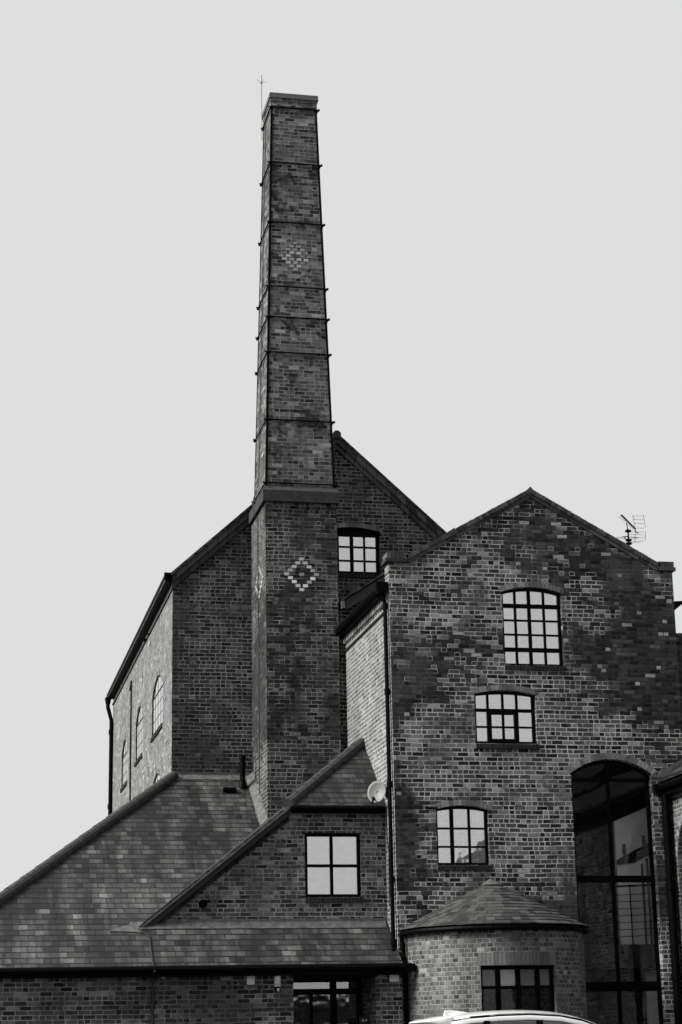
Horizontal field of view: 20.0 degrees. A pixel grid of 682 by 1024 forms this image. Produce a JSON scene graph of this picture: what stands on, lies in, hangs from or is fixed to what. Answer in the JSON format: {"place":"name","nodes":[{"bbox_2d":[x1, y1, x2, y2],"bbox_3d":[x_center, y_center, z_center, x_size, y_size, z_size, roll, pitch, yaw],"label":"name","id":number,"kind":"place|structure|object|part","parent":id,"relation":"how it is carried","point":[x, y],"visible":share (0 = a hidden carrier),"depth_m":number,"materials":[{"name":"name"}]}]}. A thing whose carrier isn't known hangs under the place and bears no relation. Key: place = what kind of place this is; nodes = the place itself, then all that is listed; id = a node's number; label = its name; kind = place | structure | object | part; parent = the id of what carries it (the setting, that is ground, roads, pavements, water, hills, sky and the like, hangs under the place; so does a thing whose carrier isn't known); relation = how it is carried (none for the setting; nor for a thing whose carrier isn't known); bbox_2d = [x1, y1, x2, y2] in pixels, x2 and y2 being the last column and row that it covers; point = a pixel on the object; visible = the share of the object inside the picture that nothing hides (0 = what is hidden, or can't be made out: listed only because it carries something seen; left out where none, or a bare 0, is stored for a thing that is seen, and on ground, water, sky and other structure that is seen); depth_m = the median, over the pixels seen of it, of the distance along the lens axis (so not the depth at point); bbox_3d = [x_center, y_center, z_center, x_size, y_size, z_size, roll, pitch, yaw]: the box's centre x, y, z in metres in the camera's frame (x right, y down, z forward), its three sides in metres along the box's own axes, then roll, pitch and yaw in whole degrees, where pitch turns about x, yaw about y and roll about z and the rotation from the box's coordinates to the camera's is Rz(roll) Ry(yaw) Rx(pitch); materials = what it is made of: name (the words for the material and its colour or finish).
{"place":"outdoors","nodes":[
{"label":"outdoors","id":0,"kind":"place"},
{"bbox_2d":[0,0,681,891],"label":"sky","id":1,"kind":"structure","parent":0,"point":[501,180],"materials":[{"name":"white"}]},
{"bbox_2d":[334,487,681,1023],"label":"gabled building","id":2,"kind":"structure","parent":0,"point":[552,622],"depth_m":37.95,"materials":[{"name":"brick"}]},
{"bbox_2d":[367,781,387,803],"bbox_3d":[0.737,5.417,37.260,0.404,0.483,0.410,2,-16,-11],"label":"satellite dish","id":3,"kind":"object","parent":2,"relation":"attached to","point":[377,792],"visible":0.97,"depth_m":37.33,"materials":[{"name":"grey paint"}]},
{"bbox_2d":[432,800,492,870],"bbox_3d":[2.322,6.201,37.006,1.195,1.345,0.205,2,-16,-11],"label":"window","id":4,"kind":"structure","parent":2,"relation":"in","point":[470,866],"depth_m":37.03,"materials":[{"name":"black paint"}]},
{"bbox_2d":[471,685,539,748],"bbox_3d":[3.208,4.028,37.835,1.395,1.265,0.247,2,-16,-11],"label":"window","id":5,"kind":"structure","parent":2,"relation":"in","point":[525,743],"depth_m":37.84,"materials":[{"name":"black paint"}]},
{"bbox_2d":[480,966,554,1011],"bbox_3d":[3.175,8.771,34.904,1.389,1.090,0.070,2,-16,-11],"label":"window","id":6,"kind":"structure","parent":2,"relation":"in","point":[497,978],"depth_m":34.98,"materials":[{"name":"black paint"}]},
{"bbox_2d":[498,582,566,670],"bbox_3d":[3.799,2.290,38.455,1.399,1.805,0.247,2,-16,-11],"label":"window","id":7,"kind":"structure","parent":2,"relation":"in","point":[550,650],"depth_m":38.51,"materials":[{"name":"black paint"}]},
{"bbox_2d":[565,753,663,1023],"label":"window","id":8,"kind":"structure","parent":2,"relation":"in","point":[618,986],"depth_m":37.52,"materials":[{"name":"black paint"}]},
{"bbox_2d":[617,514,645,545],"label":"tv aerial","id":9,"kind":"object","parent":2,"relation":"attached to","point":[628,540],"visible":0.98,"depth_m":41.71,"materials":[{"name":"metal"}]},
{"bbox_2d":[653,759,681,972],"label":"side wing","id":10,"kind":"structure","parent":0,"point":[672,788],"depth_m":37.47,"materials":[{"name":"grey brick"}]},
{"bbox_2d":[676,633,681,717],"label":"neighbour range","id":11,"kind":"structure","parent":0,"point":[679,643],"depth_m":38.84,"materials":[{"name":"brick"}]},
{"bbox_3d":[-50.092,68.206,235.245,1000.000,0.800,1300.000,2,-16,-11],"label":"ground","id":12,"kind":"structure","parent":0,"visible":0},
{"bbox_2d":[0,738,415,1023],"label":"slate roofed range","id":13,"kind":"structure","parent":12,"relation":"on","point":[205,895],"depth_m":36.58,"materials":[{"name":"stone"}]},
{"bbox_2d":[247,976,254,984],"bbox_3d":[-1.644,8.514,35.129,0.150,0.190,0.068,2,-16,-11],"label":"alarm box","id":14,"kind":"object","parent":13,"relation":"attached to","point":[250,980],"visible":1,"depth_m":35.09,"materials":[{"name":"white plastic"}]},
{"bbox_2d":[274,976,280,991],"bbox_3d":[-1.155,8.583,35.150,0.124,0.310,0.187,2,-16,-11],"label":"outdoor lamp","id":15,"kind":"object","parent":13,"relation":"attached to","point":[277,982],"visible":1,"depth_m":35.11,"materials":[{"name":"white plastic"}]},
{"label":"entrance door","id":16,"kind":"part","parent":13,"relation":"part of","materials":[{"name":"black paint"}]},
{"bbox_2d":[305,833,363,902],"bbox_3d":[-0.150,6.855,37.175,1.138,1.325,0.165,2,-16,-11],"label":"window","id":17,"kind":"structure","parent":13,"relation":"in","point":[307,900],"depth_m":37.17,"materials":[{"name":"black paint"}]},
{"bbox_2d":[360,1016,368,1023],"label":"door sign","id":18,"kind":"object","parent":13,"relation":"attached to","point":[364,1020],"visible":1,"depth_m":36.02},
{"bbox_2d":[389,975,398,981],"bbox_3d":[0.985,8.617,35.669,0.180,0.130,0.048,2,-16,-11],"label":"junction box","id":19,"kind":"object","parent":13,"relation":"attached to","point":[393,978],"visible":1,"depth_m":35.65,"materials":[{"name":"white plastic"}]},
{"bbox_2d":[249,75,340,818],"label":"chimney stack","id":20,"kind":"object","parent":12,"relation":"on","point":[296,734],"visible":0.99,"depth_m":42.84,"materials":[{"name":"brick"}]},
{"bbox_2d":[105,430,504,862],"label":"mill building","id":21,"kind":"structure","parent":12,"relation":"on","point":[179,693],"depth_m":44.04,"materials":[{"name":"brick"}]},
{"bbox_2d":[120,735,127,792],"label":"window","id":22,"kind":"structure","parent":21,"relation":"in","point":[125,749],"depth_m":53.51,"materials":[{"name":"white glass"}]},
{"bbox_2d":[134,702,142,766],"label":"window","id":23,"kind":"structure","parent":21,"relation":"in","point":[139,727],"depth_m":49.78,"materials":[{"name":"white glass"}]},
{"bbox_2d":[150,670,162,742],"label":"window","id":24,"kind":"structure","parent":21,"relation":"in","point":[157,724],"depth_m":45.77,"materials":[{"name":"white glass"}]},
{"bbox_2d":[152,768,160,784],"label":"window","id":25,"kind":"structure","parent":21,"relation":"in","point":[158,776],"depth_m":45.30,"materials":[{"name":"black paint"}]},
{"bbox_2d":[337,523,382,578],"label":"window","id":26,"kind":"structure","parent":21,"relation":"in","point":[347,532],"depth_m":44.75,"materials":[{"name":"grey glass"}]},
{"bbox_2d":[338,528,463,862],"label":"link block","id":27,"kind":"structure","parent":12,"relation":"on","point":[350,602],"depth_m":41.50,"materials":[{"name":"brick"}]},
{"bbox_2d":[410,1010,595,1023],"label":"parked car","id":28,"kind":"object","parent":12,"relation":"on","point":[507,1017],"visible":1,"depth_m":29.99,"materials":[{"name":"white paint"}]},
{"bbox_3d":[3.269,8.156,29.925,3.150,0.570,0.140,2,-16,-11],"label":"side window","id":29,"kind":"part","parent":28,"relation":"part of","materials":[{"name":"black glass"}]}
]}

